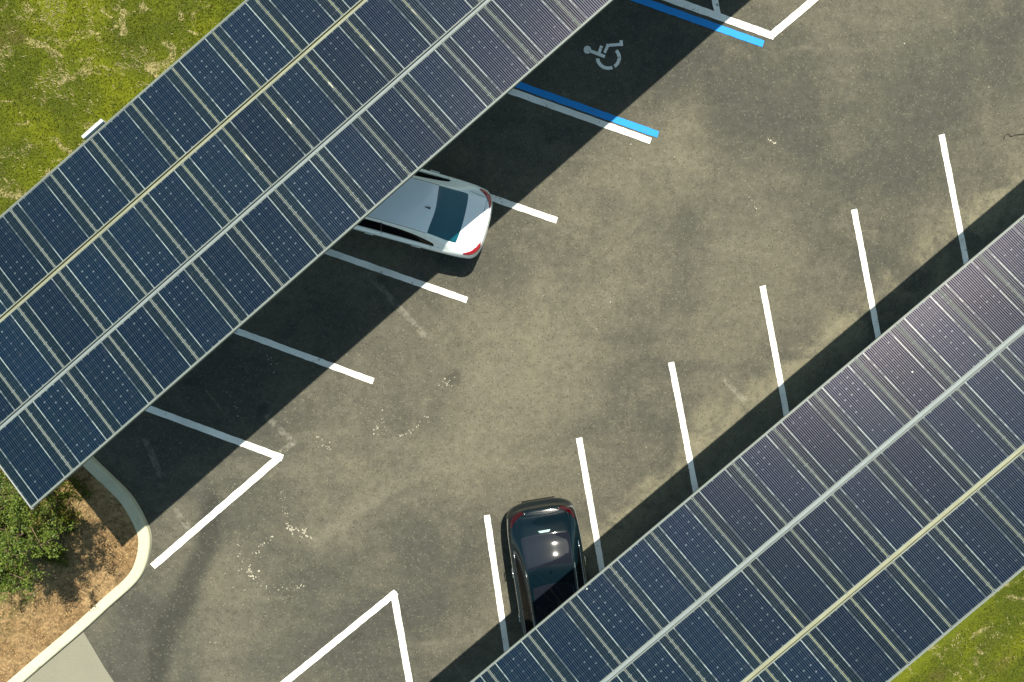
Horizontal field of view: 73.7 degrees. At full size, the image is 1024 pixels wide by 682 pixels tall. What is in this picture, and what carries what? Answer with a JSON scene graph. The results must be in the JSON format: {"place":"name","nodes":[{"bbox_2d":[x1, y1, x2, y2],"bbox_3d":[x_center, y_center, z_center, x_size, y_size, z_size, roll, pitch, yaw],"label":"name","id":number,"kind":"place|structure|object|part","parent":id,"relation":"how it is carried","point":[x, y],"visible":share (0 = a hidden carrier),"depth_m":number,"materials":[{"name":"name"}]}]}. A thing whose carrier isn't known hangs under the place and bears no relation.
{"place":"outdoors","nodes":[
{"label":"outdoors","id":0,"kind":"place"},
{"bbox_2d":[0,465,137,681],"bbox_3d":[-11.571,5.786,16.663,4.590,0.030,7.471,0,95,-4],"label":"mulch","id":1,"kind":"object","parent":0,"point":[92,554],"visible":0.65,"depth_m":16.70,"materials":[{"name":"brown soil"}]},
{"bbox_2d":[0,467,74,604],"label":"tree","id":2,"kind":"object","parent":1,"relation":"on","point":[14,509],"visible":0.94,"depth_m":13.59,"materials":[{"name":"green plant"}]},
{"bbox_2d":[0,473,93,583],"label":"bush","id":3,"kind":"object","parent":1,"relation":"on","point":[70,520],"visible":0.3,"depth_m":16.52,"materials":[{"name":"green plant"}]},
{"bbox_2d":[25,632,113,681],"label":"pavement","id":4,"kind":"structure","parent":0,"point":[77,659],"depth_m":17.01,"materials":[{"name":"concrete"}]},
{"bbox_2d":[0,0,410,222],"bbox_3d":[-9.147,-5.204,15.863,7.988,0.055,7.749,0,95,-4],"label":"grass","id":5,"kind":"structure","parent":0,"point":[34,117],"depth_m":15.75,"materials":[{"name":"plant"}]},
{"bbox_2d":[24,0,1023,681],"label":"parking lot","id":6,"kind":"structure","parent":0,"point":[604,300],"depth_m":17.10,"materials":[{"name":"grey asphalt"}]},
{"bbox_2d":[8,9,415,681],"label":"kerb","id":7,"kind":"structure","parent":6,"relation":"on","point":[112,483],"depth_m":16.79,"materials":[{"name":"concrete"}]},
{"bbox_2d":[145,406,282,460],"bbox_3d":[-8.307,1.849,16.643,5.677,0.001,0.180,22,93,-5],"label":"boundary line","id":8,"kind":"object","parent":6,"relation":"on","point":[212,432],"visible":0.59,"depth_m":16.74,"materials":[{"name":"white paint"}]},
{"bbox_2d":[151,453,282,567],"bbox_3d":[-7.311,4.212,16.906,4.218,0.001,0.181,-41,96,0],"label":"boundary line","id":9,"kind":"object","parent":6,"relation":"on","point":[218,509],"visible":1,"depth_m":16.91,"materials":[{"name":"white paint"}]},
{"bbox_2d":[152,301,373,383],"bbox_3d":[-6.035,0.001,16.631,5.600,0.001,0.166,21,93,-5],"label":"parking line","id":10,"kind":"object","parent":6,"relation":"on","point":[306,356],"visible":0.63,"depth_m":16.73,"materials":[{"name":"white paint"}]},
{"bbox_2d":[0,0,613,509],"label":"solar canopy","id":11,"kind":"object","parent":6,"relation":"on","point":[98,348],"visible":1,"depth_m":12.29,"materials":[{"name":"blue glass"}]},
{"bbox_2d":[281,590,397,681],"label":"boundary line","id":12,"kind":"object","parent":6,"relation":"on","point":[334,642],"visible":1,"depth_m":17.39,"materials":[{"name":"white paint"}]},
{"bbox_2d":[323,246,467,302],"bbox_3d":[-3.745,-1.921,16.613,5.600,0.001,0.165,19,93,-5],"label":"parking line","id":13,"kind":"object","parent":6,"relation":"on","point":[395,275],"visible":0.65,"depth_m":16.70,"materials":[{"name":"white paint"}]},
{"bbox_2d":[310,145,491,258],"bbox_3d":[-2.794,-3.264,15.825,4.656,1.463,2.049,15,94,-5],"label":"sedan","id":14,"kind":"object","parent":6,"relation":"on","point":[430,210],"visible":0.52,"depth_m":15.47,"materials":[{"name":"white paint"}]},
{"bbox_3d":[-2.921,-2.570,15.476,2.455,0.437,0.210,15,94,-5],"label":"side window","id":15,"kind":"part","parent":14,"relation":"part of","materials":[{"name":"black glass"}]},
{"bbox_3d":[-2.569,-3.878,15.386,2.455,0.437,0.210,15,94,-5],"label":"side window","id":16,"kind":"part","parent":14,"relation":"part of","materials":[{"name":"black glass"}]},
{"bbox_3d":[-1.441,-2.875,15.464,0.754,0.330,1.190,15,94,-5],"label":"rear window","id":17,"kind":"part","parent":14,"relation":"part of","materials":[{"name":"teal glass"}]},
{"bbox_2d":[390,592,412,681],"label":"boundary line","id":18,"kind":"object","parent":6,"relation":"on","point":[401,636],"visible":1,"depth_m":17.48,"materials":[{"name":"white paint"}]},
{"bbox_2d":[484,515,508,651],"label":"parking line","id":19,"kind":"object","parent":6,"relation":"on","point":[493,560],"visible":0.81,"depth_m":17.52,"materials":[{"name":"white paint"}]},
{"bbox_2d":[491,194,557,222],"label":"parking line","id":20,"kind":"object","parent":6,"relation":"on","point":[523,208],"visible":0.32,"depth_m":16.76,"materials":[{"name":"white paint"}]},
{"bbox_2d":[180,103,889,669],"bbox_3d":[1.557,0.733,17.184,22.250,0.001,16.912,0,95,-4],"label":"grit","id":21,"kind":"object","parent":6,"relation":"on","point":[374,433],"visible":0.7,"depth_m":17.06,"materials":[{"name":"grey gravel"}]},
{"bbox_2d":[506,496,598,681],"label":"hatchback","id":22,"kind":"object","parent":6,"relation":"on","point":[548,562],"visible":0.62,"depth_m":16.33,"materials":[{"name":"black paint"}]},
{"bbox_3d":[0.357,6.446,16.437,0.213,0.446,2.531,-9,95,-3],"label":"side window","id":23,"kind":"part","parent":22,"relation":"part of","materials":[{"name":"black glass"}]},
{"bbox_3d":[0.842,4.981,16.260,1.208,0.337,0.777,-9,95,-3],"label":"rear window","id":24,"kind":"part","parent":22,"relation":"part of","materials":[{"name":"grey glass"}]},
{"bbox_3d":[1.718,6.240,16.507,0.213,0.446,2.531,-9,95,-3],"label":"side window","id":25,"kind":"part","parent":22,"relation":"part of","materials":[{"name":"black glass"}]},
{"bbox_2d":[463,66,658,136],"bbox_3d":[0.945,-5.937,16.571,5.600,0.001,0.175,18,94,-5],"label":"accessible stall line","id":26,"kind":"object","parent":6,"relation":"on","point":[587,109],"visible":0.65,"depth_m":16.65,"materials":[{"name":"blue paint"}]},
{"bbox_2d":[474,78,651,143],"bbox_3d":[0.762,-5.786,16.572,5.600,0.001,0.166,18,94,-5],"label":"parking line","id":27,"kind":"object","parent":6,"relation":"on","point":[576,114],"visible":0.65,"depth_m":16.65,"materials":[{"name":"white paint"}]},
{"bbox_2d":[576,437,604,571],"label":"parking line","id":28,"kind":"object","parent":6,"relation":"on","point":[588,492],"visible":0.62,"depth_m":17.51,"materials":[{"name":"white paint"}]},
{"bbox_2d":[584,40,622,69],"bbox_3d":[2.215,-6.947,16.564,0.965,0.004,0.707,0,95,-4],"label":"wheelchair symbol","id":29,"kind":"object","parent":6,"relation":"on","point":[587,50],"visible":1,"depth_m":16.56,"materials":[{"name":"white paint"}]},
{"bbox_2d":[668,362,702,510],"bbox_3d":[4.623,3.266,17.597,0.166,0.001,5.600,-12,96,-3],"label":"parking line","id":30,"kind":"object","parent":6,"relation":"on","point":[679,405],"visible":0.59,"depth_m":17.49,"materials":[{"name":"white paint"}]},
{"bbox_2d":[631,0,763,46],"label":"accessible stall line","id":31,"kind":"object","parent":6,"relation":"on","point":[704,22],"visible":1,"depth_m":16.65,"materials":[{"name":"blue paint"}]},
{"bbox_2d":[712,0,720,14],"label":"boundary line","id":32,"kind":"object","parent":6,"relation":"on","point":[715,3],"visible":1,"depth_m":16.63,"materials":[{"name":"white paint"}]},
{"bbox_2d":[664,0,770,38],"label":"boundary line","id":33,"kind":"object","parent":6,"relation":"on","point":[723,18],"visible":1,"depth_m":16.67,"materials":[{"name":"white paint"}]},
{"bbox_2d":[470,214,1023,681],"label":"solar canopy","id":34,"kind":"object","parent":6,"relation":"on","point":[940,366],"visible":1,"depth_m":12.49,"materials":[{"name":"blue glass"}]},
{"bbox_2d":[760,285,796,454],"bbox_3d":[6.965,1.321,17.581,0.166,0.001,5.600,-13,96,-2],"label":"parking line","id":35,"kind":"object","parent":6,"relation":"on","point":[775,354],"visible":0.62,"depth_m":17.47,"materials":[{"name":"white paint"}]},
{"bbox_2d":[768,0,817,38],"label":"boundary line","id":36,"kind":"object","parent":6,"relation":"on","point":[790,19],"visible":1,"depth_m":16.78,"materials":[{"name":"white paint"}]},
{"bbox_2d":[851,209,880,337],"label":"parking line","id":37,"kind":"object","parent":6,"relation":"on","point":[868,285],"visible":0.61,"depth_m":17.45,"materials":[{"name":"white paint"}]},
{"bbox_2d":[939,134,968,263],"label":"parking line","id":38,"kind":"object","parent":6,"relation":"on","point":[945,155],"visible":0.6,"depth_m":17.43,"materials":[{"name":"white paint"}]},
{"bbox_2d":[617,429,1023,681],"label":"verge","id":39,"kind":"structure","parent":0,"point":[909,673],"depth_m":18.42,"materials":[{"name":"green plant"}]},
{"bbox_2d":[910,571,1023,681],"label":"grass","id":40,"kind":"structure","parent":0,"point":[1015,645],"depth_m":18.43,"materials":[{"name":"plant"}]}
]}

